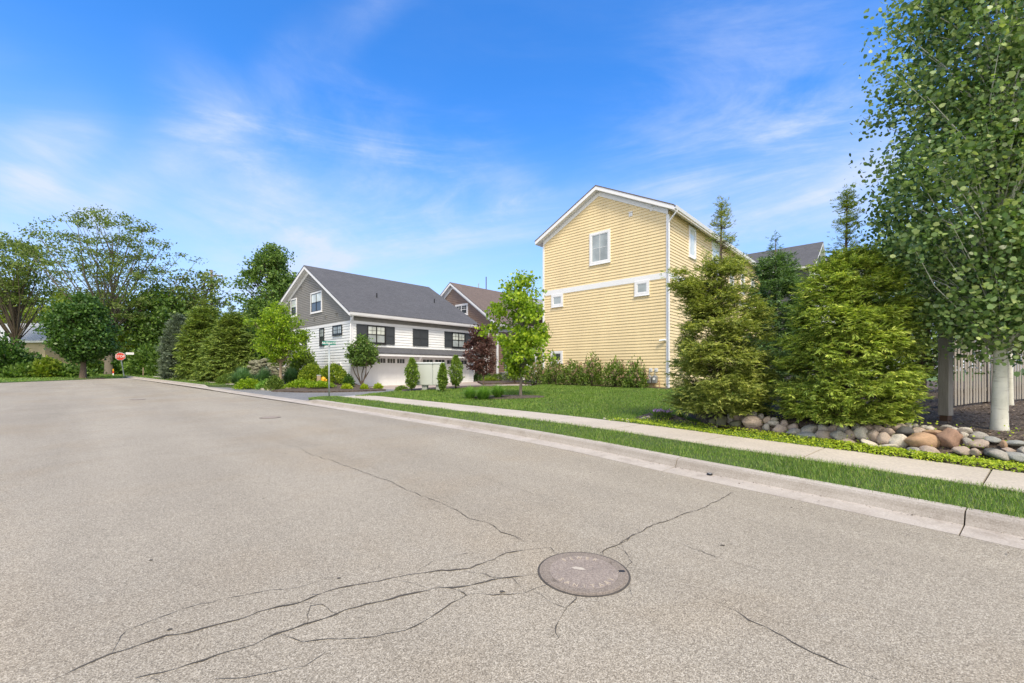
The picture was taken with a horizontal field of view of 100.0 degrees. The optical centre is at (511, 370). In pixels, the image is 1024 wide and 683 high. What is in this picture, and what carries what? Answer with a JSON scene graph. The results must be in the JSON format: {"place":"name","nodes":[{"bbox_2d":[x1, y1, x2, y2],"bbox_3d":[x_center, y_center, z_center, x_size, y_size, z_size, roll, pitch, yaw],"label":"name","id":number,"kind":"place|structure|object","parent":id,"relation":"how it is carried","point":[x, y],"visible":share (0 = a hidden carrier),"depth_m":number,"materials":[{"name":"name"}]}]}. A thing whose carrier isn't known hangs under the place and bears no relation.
{"place":"outdoors","nodes":[
{"label":"outdoors","id":0,"kind":"place"},
{"bbox_2d":[0,373,156,382],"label":"lawn","id":1,"kind":"structure","parent":0,"point":[53,380],"depth_m":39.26,"materials":[{"name":"green plant"}]},
{"bbox_2d":[0,330,37,376],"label":"leafy shrub","id":2,"kind":"object","parent":1,"relation":"on","point":[11,354],"visible":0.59,"depth_m":46.36,"materials":[{"name":"green plant"}]},
{"bbox_2d":[0,360,68,377],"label":"leafy shrub","id":3,"kind":"object","parent":1,"relation":"on","point":[15,370],"visible":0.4,"depth_m":44.90,"materials":[{"name":"green plant"}]},
{"bbox_2d":[0,234,74,347],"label":"elm","id":4,"kind":"object","parent":1,"relation":"on","point":[21,281],"visible":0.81,"depth_m":59.52,"materials":[{"name":"green plant"}]},
{"bbox_2d":[0,323,77,365],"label":"metal roof house","id":5,"kind":"structure","parent":1,"relation":"on","point":[33,342],"depth_m":63.50,"materials":[{"name":"beige paint"}]},
{"bbox_2d":[27,355,66,377],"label":"leafy shrub","id":6,"kind":"object","parent":1,"relation":"on","point":[48,362],"visible":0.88,"depth_m":45.86,"materials":[{"name":"green plant"}]},
{"bbox_2d":[21,362,98,376],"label":"leafy shrub","id":7,"kind":"object","parent":1,"relation":"on","point":[70,369],"visible":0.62,"depth_m":47.74,"materials":[{"name":"green plant"}]},
{"bbox_2d":[77,360,103,373],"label":"leafy shrub","id":8,"kind":"object","parent":1,"relation":"on","point":[95,365],"visible":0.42,"depth_m":61.66,"materials":[{"name":"green plant"}]},
{"bbox_2d":[0,204,207,374],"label":"elm","id":9,"kind":"object","parent":1,"relation":"on","point":[114,304],"visible":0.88,"depth_m":56.42,"materials":[{"name":"green plant"}]},
{"bbox_2d":[99,349,130,373],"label":"leafy shrub","id":10,"kind":"object","parent":1,"relation":"on","point":[117,367],"visible":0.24,"depth_m":58.38,"materials":[{"name":"green plant"}]},
{"bbox_2d":[112,322,144,352],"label":"background tree","id":11,"kind":"object","parent":1,"relation":"on","point":[120,338],"visible":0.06,"depth_m":63.69,"materials":[{"name":"green plant"}]},
{"bbox_2d":[119,338,159,374],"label":"leafy shrub","id":12,"kind":"object","parent":1,"relation":"on","point":[136,362],"visible":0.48,"depth_m":54.31,"materials":[{"name":"green plant"}]},
{"bbox_2d":[141,339,161,375],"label":"leafy shrub","id":13,"kind":"object","parent":1,"relation":"on","point":[151,368],"visible":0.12,"depth_m":50.52,"materials":[{"name":"green plant"}]},
{"bbox_2d":[116,281,199,351],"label":"background tree","id":14,"kind":"object","parent":1,"relation":"on","point":[151,327],"visible":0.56,"depth_m":59.50,"materials":[{"name":"green plant"}]},
{"bbox_2d":[157,268,239,318],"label":"background tree","id":15,"kind":"object","parent":1,"relation":"on","point":[205,292],"visible":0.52,"depth_m":64.54,"materials":[{"name":"green plant"}]},
{"bbox_2d":[219,313,267,366],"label":"background tree","id":16,"kind":"object","parent":1,"relation":"on","point":[257,355],"visible":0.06,"depth_m":57.94,"materials":[{"name":"green plant"}]},
{"bbox_2d":[127,375,233,387],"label":"verge","id":17,"kind":"structure","parent":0,"point":[215,385],"depth_m":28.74,"materials":[{"name":"green plant"}]},
{"bbox_2d":[153,312,186,378],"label":"juniper","id":18,"kind":"object","parent":17,"relation":"on","point":[166,360],"visible":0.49,"depth_m":39.62,"materials":[{"name":"green plant"}]},
{"bbox_2d":[214,373,233,383],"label":"shrub","id":19,"kind":"object","parent":17,"relation":"on","point":[223,379],"visible":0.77,"depth_m":30.70,"materials":[{"name":"green plant"}]},
{"bbox_2d":[282,366,298,383],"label":"ornamental grass","id":20,"kind":"object","parent":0,"point":[290,375],"depth_m":28.27,"materials":[{"name":"green plant"}]},
{"bbox_2d":[213,387,394,400],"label":"driveway","id":21,"kind":"structure","parent":0,"point":[299,396],"depth_m":22.43,"materials":[{"name":"concrete"}]},
{"bbox_2d":[368,380,532,388],"bbox_3d":[2.138,0.923,36.761,31.274,0.488,9.275,0,0,-44],"label":"garage court","id":22,"kind":"object","parent":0,"point":[474,383],"visible":0.03,"depth_m":30.37,"materials":[{"name":"concrete"}]},
{"bbox_2d":[477,380,533,384],"bbox_3d":[-0.373,0.959,34.233,4.860,0.409,8.845,0,0,0],"label":"mulch bed","id":23,"kind":"object","parent":22,"relation":"on","point":[494,382],"visible":0.55,"depth_m":32.35,"materials":[{"name":"brown soil"}]},
{"bbox_2d":[489,384,509,396],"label":"ornamental grass","id":24,"kind":"object","parent":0,"point":[497,391],"depth_m":17.66,"materials":[{"name":"green plant"}]},
{"bbox_2d":[0,0,1016,370],"label":"sky","id":25,"kind":"structure","parent":0,"point":[432,144],"materials":[{"name":"blue"}]},
{"bbox_2d":[0,378,1023,682],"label":"road","id":26,"kind":"structure","parent":0,"point":[154,532],"depth_m":3.41,"materials":[{"name":"grey asphalt"}]},
{"bbox_2d":[126,376,1023,549],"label":"curb","id":27,"kind":"structure","parent":26,"relation":"on","point":[1000,529],"depth_m":5.54,"materials":[{"name":"concrete"}]},
{"bbox_2d":[538,552,630,596],"bbox_3d":[0.546,1.545,3.285,0.700,0.033,0.700,0,1,0],"label":"manhole cover","id":28,"kind":"object","parent":26,"relation":"on","point":[583,574],"visible":1,"depth_m":3.23,"materials":[{"name":"metal"}]},
{"bbox_2d":[153,376,1023,492],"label":"sidewalk","id":29,"kind":"structure","parent":0,"point":[957,472],"depth_m":7.35,"materials":[{"name":"concrete"}]},
{"bbox_2d":[356,384,831,447],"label":"lawn","id":30,"kind":"structure","parent":0,"point":[590,405],"depth_m":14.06,"materials":[{"name":"green plant"}]},
{"bbox_2d":[404,357,419,390],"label":"columnar shrub","id":31,"kind":"object","parent":30,"relation":"on","point":[412,376],"visible":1,"depth_m":21.87,"materials":[{"name":"green plant"}]},
{"bbox_2d":[416,362,432,389],"bbox_3d":[-4.556,0.359,22.570,0.937,1.618,0.520,0,0,8],"label":"cluster mailbox","id":32,"kind":"object","parent":30,"relation":"on","point":[425,370],"visible":0.69,"depth_m":22.34,"materials":[{"name":"beige metal"}]},
{"bbox_2d":[433,362,446,389],"bbox_3d":[-3.822,0.356,22.570,0.673,1.618,0.520,0,0,8],"label":"cluster mailbox","id":33,"kind":"object","parent":30,"relation":"on","point":[436,365],"visible":0.34,"depth_m":22.36,"materials":[{"name":"beige metal"}]},
{"bbox_2d":[436,362,448,390],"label":"columnar shrub","id":34,"kind":"object","parent":30,"relation":"on","point":[442,379],"visible":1,"depth_m":21.19,"materials":[{"name":"green plant"}]},
{"bbox_2d":[402,385,495,390],"bbox_3d":[-3.577,1.107,24.829,7.167,0.406,2.244,0,0,-41],"label":"mulch bed","id":35,"kind":"object","parent":30,"relation":"on","point":[431,388],"visible":0.29,"depth_m":24.69,"materials":[{"name":"brown soil"}]},
{"bbox_2d":[447,355,464,387],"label":"columnar shrub","id":36,"kind":"object","parent":30,"relation":"on","point":[455,380],"visible":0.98,"depth_m":23.46,"materials":[{"name":"green plant"}]},
{"bbox_2d":[470,384,492,399],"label":"ornamental grass","id":37,"kind":"object","parent":30,"relation":"on","point":[483,393],"depth_m":17.04,"materials":[{"name":"green plant"}]},
{"bbox_2d":[474,395,543,399],"bbox_3d":[-0.146,1.220,17.900,3.000,0.347,1.700,0,0,0],"label":"mulch bed","id":38,"kind":"object","parent":30,"relation":"on","point":[513,396],"visible":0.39,"depth_m":17.82,"materials":[{"name":"brown soil"}]},
{"bbox_2d":[474,269,556,395],"bbox_3d":[0.124,-1.559,18.650,3.566,5.524,3.464,0,0,0],"label":"maple","id":39,"kind":"object","parent":38,"relation":"on","point":[523,303],"visible":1,"depth_m":18.04,"materials":[{"name":"green plant"}]},
{"bbox_2d":[531,383,671,388],"bbox_3d":[5.147,1.062,26.752,9.600,0.440,1.000,0,0,43],"label":"mulch bed","id":40,"kind":"object","parent":30,"relation":"on","point":[599,385],"visible":0.18,"depth_m":26.69,"materials":[{"name":"brown soil"}]},
{"bbox_2d":[522,361,545,384],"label":"hydrangea","id":41,"kind":"object","parent":40,"relation":"on","point":[532,372],"visible":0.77,"depth_m":29.14,"materials":[{"name":"green plant"}]},
{"bbox_2d":[538,350,564,384],"bbox_3d":[2.810,-0.278,28.446,2.122,2.420,2.379,0,0,0],"label":"hydrangea","id":42,"kind":"object","parent":40,"relation":"on","point":[549,372],"visible":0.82,"depth_m":28.13,"materials":[{"name":"green plant"}]},
{"bbox_2d":[556,359,587,384],"bbox_3d":[3.825,0.208,27.450,1.832,2.036,2.575,0,0,45],"label":"hydrangea","id":43,"kind":"object","parent":40,"relation":"on","point":[566,371],"visible":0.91,"depth_m":27.15,"materials":[{"name":"green plant"}]},
{"bbox_2d":[577,352,603,385],"bbox_3d":[5.031,-0.184,26.508,1.648,2.306,2.363,0,0,35],"label":"hydrangea","id":44,"kind":"object","parent":40,"relation":"on","point":[589,371],"visible":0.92,"depth_m":26.14,"materials":[{"name":"green plant"}]},
{"bbox_2d":[598,355,625,386],"bbox_3d":[6.086,0.185,25.429,2.335,2.285,1.764,0,0,-30],"label":"hydrangea","id":45,"kind":"object","parent":40,"relation":"on","point":[616,380],"visible":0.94,"depth_m":25.18,"materials":[{"name":"green plant"}]},
{"bbox_2d":[621,355,648,387],"bbox_3d":[7.082,0.026,24.551,1.596,1.953,2.162,0,0,23],"label":"hydrangea","id":46,"kind":"object","parent":40,"relation":"on","point":[631,377],"visible":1,"depth_m":24.18,"materials":[{"name":"green plant"}]},
{"bbox_2d":[741,415,762,427],"bbox_3d":[5.214,1.158,9.317,0.399,0.380,0.371,0,0,-37],"label":"rock","id":47,"kind":"object","parent":30,"relation":"on","point":[748,421],"visible":0.8,"depth_m":9.22,"materials":[{"name":"beige stone"}]},
{"bbox_2d":[308,396,1023,518],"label":"verge","id":48,"kind":"structure","parent":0,"point":[795,462],"depth_m":6.36,"materials":[{"name":"green plant"}]},
{"bbox_2d":[322,341,335,396],"bbox_3d":[-8.028,0.069,18.850,0.594,2.754,0.083,0,0,-8],"label":"street name sign","id":49,"kind":"object","parent":48,"relation":"on","point":[328,343],"visible":1,"depth_m":18.83,"materials":[{"name":"metal"}]},
{"bbox_2d":[927,371,1013,471],"bbox_3d":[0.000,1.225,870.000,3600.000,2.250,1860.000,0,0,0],"label":"ground","id":50,"kind":"structure","parent":0,"point":[934,378],"depth_m":45.65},
{"bbox_2d":[3,286,73,323],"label":"background tree","id":51,"kind":"object","parent":50,"relation":"on","point":[57,294],"visible":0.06,"depth_m":82.14,"materials":[{"name":"green plant"}]},
{"bbox_2d":[231,376,259,389],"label":"shrub","id":52,"kind":"object","parent":50,"relation":"on","point":[248,383],"visible":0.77,"depth_m":25.99,"materials":[{"name":"green plant"}]},
{"bbox_2d":[225,242,298,372],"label":"oak","id":53,"kind":"object","parent":50,"relation":"on","point":[269,261],"visible":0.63,"depth_m":48.58,"materials":[{"name":"green plant"}]},
{"bbox_2d":[255,375,385,392],"bbox_3d":[-23.542,0.795,37.375,41.116,1.378,5.430,0,0,44],"label":"mulch bed","id":54,"kind":"object","parent":50,"relation":"on","point":[322,389],"visible":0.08,"depth_m":24.05,"materials":[{"name":"brown soil"}]},
{"bbox_2d":[169,297,220,379],"bbox_3d":[-27.857,-2.648,39.164,5.832,8.086,5.888,0,0,0],"label":"cedar","id":55,"kind":"object","parent":54,"relation":"on","point":[199,321],"visible":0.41,"depth_m":37.81,"materials":[{"name":"green plant"}]},
{"bbox_2d":[188,335,226,381],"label":"cedar","id":56,"kind":"object","parent":54,"relation":"on","point":[197,372],"visible":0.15,"depth_m":34.58,"materials":[{"name":"green plant"}]},
{"bbox_2d":[198,303,260,381],"bbox_3d":[-22.755,-2.057,34.970,4.675,6.866,4.798,0,0,0],"label":"cedar","id":57,"kind":"object","parent":54,"relation":"on","point":[232,346],"visible":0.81,"depth_m":34.14,"materials":[{"name":"green plant"}]},
{"bbox_2d":[228,366,255,383],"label":"ornamental grass","id":58,"kind":"object","parent":54,"relation":"on","point":[241,373],"depth_m":28.69,"materials":[{"name":"green plant"}]},
{"bbox_2d":[254,366,271,381],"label":"ornamental grass","id":59,"kind":"object","parent":54,"relation":"on","point":[263,374],"depth_m":28.32,"materials":[{"name":"green plant"}]},
{"bbox_2d":[247,358,292,375],"bbox_3d":[-17.971,-0.296,32.014,5.233,1.366,0.580,0,0,25],"label":"flowering shrub","id":60,"kind":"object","parent":54,"relation":"on","point":[261,363],"depth_m":32.14,"materials":[{"name":"beige plant"}]},
{"bbox_2d":[264,374,285,390],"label":"shrub","id":61,"kind":"object","parent":54,"relation":"on","point":[274,381],"visible":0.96,"depth_m":24.92,"materials":[{"name":"green plant"}]},
{"bbox_2d":[239,300,314,378],"bbox_3d":[-14.642,-1.608,27.339,4.011,5.544,4.165,0,0,0],"label":"locust","id":62,"kind":"object","parent":54,"relation":"on","point":[280,336],"visible":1,"depth_m":26.46,"materials":[{"name":"green plant"}]},
{"bbox_2d":[282,378,312,387],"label":"shrub","id":63,"kind":"object","parent":54,"relation":"on","point":[300,382],"visible":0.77,"depth_m":24.81,"materials":[{"name":"green plant"}]},
{"bbox_2d":[286,342,318,374],"bbox_3d":[-14.551,-0.696,30.017,2.161,2.953,2.309,0,0,0],"label":"round shrub","id":64,"kind":"object","parent":54,"relation":"on","point":[300,363],"visible":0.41,"depth_m":29.61,"materials":[{"name":"green plant"}]},
{"bbox_2d":[297,362,321,381],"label":"round shrub","id":65,"kind":"object","parent":54,"relation":"on","point":[311,371],"visible":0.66,"depth_m":26.93,"materials":[{"name":"green plant"}]},
{"bbox_2d":[304,380,336,387],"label":"shrub","id":66,"kind":"object","parent":54,"relation":"on","point":[319,383],"visible":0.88,"depth_m":24.36,"materials":[{"name":"green plant"}]},
{"bbox_2d":[316,362,346,383],"bbox_3d":[-11.217,0.138,26.997,1.938,1.404,1.951,0,0,0],"label":"round shrub","id":67,"kind":"object","parent":54,"relation":"on","point":[339,373],"visible":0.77,"depth_m":26.55,"materials":[{"name":"green plant"}]},
{"bbox_2d":[342,333,379,384],"bbox_3d":[-9.691,-0.668,27.595,2.314,3.559,2.243,0,0,0],"label":"serviceberry","id":68,"kind":"object","parent":54,"relation":"on","point":[362,352],"visible":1,"depth_m":27.26,"materials":[{"name":"green plant"}]},
{"bbox_2d":[274,265,480,385],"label":"white house","id":69,"kind":"structure","parent":50,"relation":"on","point":[401,323],"depth_m":31.83,"materials":[{"name":"paint"}]},
{"bbox_2d":[310,290,321,313],"bbox_3d":[-14.523,-5.067,31.871,1.992,1.581,0.110,0,0,43],"label":"window","id":70,"kind":"structure","parent":69,"relation":"in","point":[316,297],"depth_m":31.84,"materials":[{"name":"white glass"}]},
{"bbox_2d":[367,325,386,344],"bbox_3d":[-9.322,-2.475,29.565,0.110,1.290,1.487,0,0,43],"label":"window","id":71,"kind":"structure","parent":69,"relation":"in","point":[378,333],"depth_m":29.60,"materials":[{"name":"glass"}]},
{"bbox_2d":[366,356,404,385],"bbox_3d":[-8.822,0.051,30.140,0.068,2.118,3.093,0,0,43],"label":"garage door","id":72,"kind":"structure","parent":69,"relation":"in","point":[390,370],"depth_m":30.18,"materials":[{"name":"white paint"}]},
{"bbox_2d":[422,358,467,382],"bbox_3d":[-5.258,0.051,34.014,0.068,2.118,4.613,0,0,43],"label":"garage door","id":73,"kind":"structure","parent":69,"relation":"in","point":[448,360],"depth_m":34.28,"materials":[{"name":"white paint"}]},
{"bbox_2d":[452,332,464,348],"bbox_3d":[-4.344,-2.475,34.977,0.110,1.290,1.471,0,0,43],"label":"window","id":74,"kind":"structure","parent":69,"relation":"in","point":[458,339],"depth_m":34.95,"materials":[{"name":"glass"}]},
{"bbox_2d":[461,323,497,384],"bbox_3d":[-1.979,-0.895,27.624,2.544,4.258,2.280,0,0,-27],"label":"maple","id":75,"kind":"object","parent":50,"relation":"on","point":[479,365],"visible":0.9,"depth_m":27.32,"materials":[{"name":"brown plant"}]},
{"bbox_2d":[440,277,539,379],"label":"brown house","id":76,"kind":"structure","parent":50,"relation":"on","point":[473,303],"depth_m":40.74,"materials":[{"name":"paint"}]},
{"bbox_2d":[524,185,762,387],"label":"yellow house","id":77,"kind":"structure","parent":50,"relation":"on","point":[609,254],"depth_m":26.37,"materials":[{"name":"paint"}]},
{"bbox_2d":[551,294,563,307],"bbox_3d":[3.064,-4.748,29.137,1.031,0.876,0.110,0,0,43],"label":"window","id":78,"kind":"structure","parent":77,"relation":"in","point":[556,300],"depth_m":29.13,"materials":[{"name":"white paint"}]},
{"bbox_2d":[589,229,610,265],"bbox_3d":[5.496,-7.697,26.900,1.536,2.056,0.110,0,0,43],"label":"window","id":79,"kind":"structure","parent":77,"relation":"in","point":[599,242],"depth_m":26.88,"materials":[{"name":"white glass"}]},
{"bbox_2d":[634,280,649,296],"bbox_3d":[7.558,-4.798,25.003,0.962,0.889,0.110,0,0,43],"label":"window","id":80,"kind":"structure","parent":77,"relation":"in","point":[641,288],"depth_m":24.98,"materials":[{"name":"white paint"}]},
{"bbox_2d":[688,225,696,260],"bbox_3d":[11.155,-7.889,26.555,0.110,1.936,1.196,0,0,43],"label":"window","id":81,"kind":"structure","parent":77,"relation":"in","point":[692,232],"depth_m":26.48,"materials":[{"name":"white glass"}]},
{"bbox_2d":[746,242,827,378],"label":"grey house","id":82,"kind":"structure","parent":50,"relation":"on","point":[808,254],"depth_m":39.09,"materials":[{"name":"paint"}]},
{"bbox_2d":[631,381,1023,472],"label":"mulch bed","id":83,"kind":"object","parent":50,"relation":"on","point":[981,426],"visible":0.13,"depth_m":8.52,"materials":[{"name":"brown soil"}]},
{"bbox_2d":[650,408,672,418],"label":"flowering perennial","id":84,"kind":"object","parent":83,"relation":"on","point":[666,414],"visible":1,"depth_m":10.95,"materials":[{"name":"green plant"}]},
{"bbox_2d":[658,197,786,419],"bbox_3d":[4.855,-1.503,10.152,2.860,5.281,2.898,0,0,31],"label":"arborvitae","id":85,"kind":"object","parent":83,"relation":"on","point":[750,379],"visible":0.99,"depth_m":9.70,"materials":[{"name":"green plant"}]},
{"bbox_2d":[733,230,819,394],"bbox_3d":[8.850,-1.888,14.663,3.141,5.684,3.188,0,0,0],"label":"spruce","id":86,"kind":"object","parent":83,"relation":"on","point":[783,274],"visible":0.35,"depth_m":14.09,"materials":[{"name":"green plant"}]},
{"bbox_2d":[605,416,1023,471],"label":"ground cover","id":87,"kind":"object","parent":83,"relation":"on","point":[969,460],"visible":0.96,"depth_m":7.37,"materials":[{"name":"green plant"}]},
{"bbox_2d":[815,430,832,439],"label":"rock","id":88,"kind":"object","parent":83,"relation":"on","point":[820,434],"visible":0.76,"depth_m":8.14,"materials":[{"name":"grey stone"}]},
{"bbox_2d":[830,430,846,440],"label":"rock","id":89,"kind":"object","parent":83,"relation":"on","point":[836,434],"visible":0.78,"depth_m":7.97,"materials":[{"name":"grey stone"}]},
{"bbox_2d":[768,182,934,427],"bbox_3d":[6.591,-1.285,8.404,2.765,4.735,2.843,0,0,0],"label":"arborvitae","id":90,"kind":"object","parent":83,"relation":"on","point":[852,333],"visible":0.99,"depth_m":7.92,"materials":[{"name":"green plant"}]},
{"bbox_2d":[853,426,869,439],"bbox_3d":[6.396,1.160,7.844,0.219,0.313,0.244,0,0,-36],"label":"rock","id":91,"kind":"object","parent":83,"relation":"on","point":[860,432],"visible":0.83,"depth_m":7.80,"materials":[{"name":"grey stone"}]},
{"bbox_2d":[876,432,890,444],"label":"rock","id":92,"kind":"object","parent":83,"relation":"on","point":[882,438],"visible":0.81,"depth_m":7.51,"materials":[{"name":"beige stone"}]},
{"bbox_2d":[889,434,907,447],"bbox_3d":[6.690,1.228,7.437,0.328,0.304,0.251,10,14,-6],"label":"rock","id":93,"kind":"object","parent":83,"relation":"on","point":[897,439],"visible":0.63,"depth_m":7.34,"materials":[{"name":"grey stone"}]},
{"bbox_2d":[895,426,913,436],"bbox_3d":[6.898,1.064,7.517,0.270,0.192,0.244,0,0,0],"label":"rock","id":94,"kind":"object","parent":83,"relation":"on","point":[907,431],"visible":0.84,"depth_m":7.46,"materials":[{"name":"grey stone"}]},
{"bbox_2d":[903,432,940,447],"bbox_3d":[6.930,1.188,7.239,0.594,0.287,0.407,11,-11,-1],"label":"rock","id":95,"kind":"object","parent":83,"relation":"on","point":[918,439],"visible":0.88,"depth_m":7.10,"materials":[{"name":"brown stone"}]},
{"bbox_2d":[856,206,990,391],"bbox_3d":[13.670,-2.359,14.281,5.147,6.416,4.634,0,0,0],"label":"aspen","id":96,"kind":"object","parent":83,"relation":"on","point":[933,343],"visible":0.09,"depth_m":13.75,"materials":[{"name":"green plant"}]},
{"bbox_2d":[842,0,1023,430],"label":"aspen","id":97,"kind":"object","parent":83,"relation":"on","point":[989,113],"visible":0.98,"depth_m":7.15,"materials":[{"name":"green plant"}]},
{"bbox_2d":[936,326,952,420],"bbox_3d":[8.277,0.142,8.200,0.190,2.014,0.190,0,0,-20],"label":"wooden post","id":98,"kind":"object","parent":83,"relation":"on","point":[945,389],"visible":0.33,"depth_m":8.15,"materials":[{"name":"grey wood"}]},
{"bbox_2d":[870,56,1023,404],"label":"aspen","id":99,"kind":"object","parent":83,"relation":"on","point":[1011,384],"visible":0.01,"depth_m":9.79,"materials":[{"name":"green plant"}]},
{"bbox_2d":[935,427,962,447],"bbox_3d":[7.171,1.111,7.042,0.380,0.366,0.303,-4,15,-13],"label":"rock","id":100,"kind":"object","parent":83,"relation":"on","point":[949,437],"visible":0.83,"depth_m":6.95,"materials":[{"name":"brown stone"}]},
{"bbox_2d":[951,446,969,454],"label":"rock","id":101,"kind":"object","parent":83,"relation":"on","point":[962,450],"visible":0.97,"depth_m":6.74,"materials":[{"name":"beige stone"}]},
{"bbox_2d":[964,439,988,448],"bbox_3d":[7.352,1.161,6.787,0.258,0.159,0.244,-5,-9,15],"label":"rock","id":102,"kind":"object","parent":83,"relation":"on","point":[975,443],"visible":0.96,"depth_m":6.73,"materials":[{"name":"beige stone"}]},
{"bbox_2d":[953,338,1023,405],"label":"picket fence","id":103,"kind":"object","parent":83,"relation":"on","point":[981,389],"visible":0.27,"depth_m":9.84,"materials":[{"name":"grey wood"}]},
{"bbox_2d":[988,449,1009,460],"bbox_3d":[7.361,1.275,6.479,0.306,0.163,0.269,12,16,3],"label":"rock","id":104,"kind":"object","parent":83,"relation":"on","point":[999,454],"visible":0.85,"depth_m":6.42,"materials":[{"name":"grey stone"}]},
{"bbox_2d":[1006,451,1023,461],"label":"rock","id":105,"kind":"object","parent":83,"relation":"on","point":[1016,456],"visible":0.84,"depth_m":6.32,"materials":[{"name":"grey stone"}]},
{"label":"mulch bed","id":106,"kind":"structure","parent":0,"visible":0},
{"bbox_2d":[30,291,129,377],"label":"linden","id":107,"kind":"object","parent":106,"relation":"on","point":[78,330],"visible":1,"depth_m":42.37,"materials":[{"name":"green plant"}]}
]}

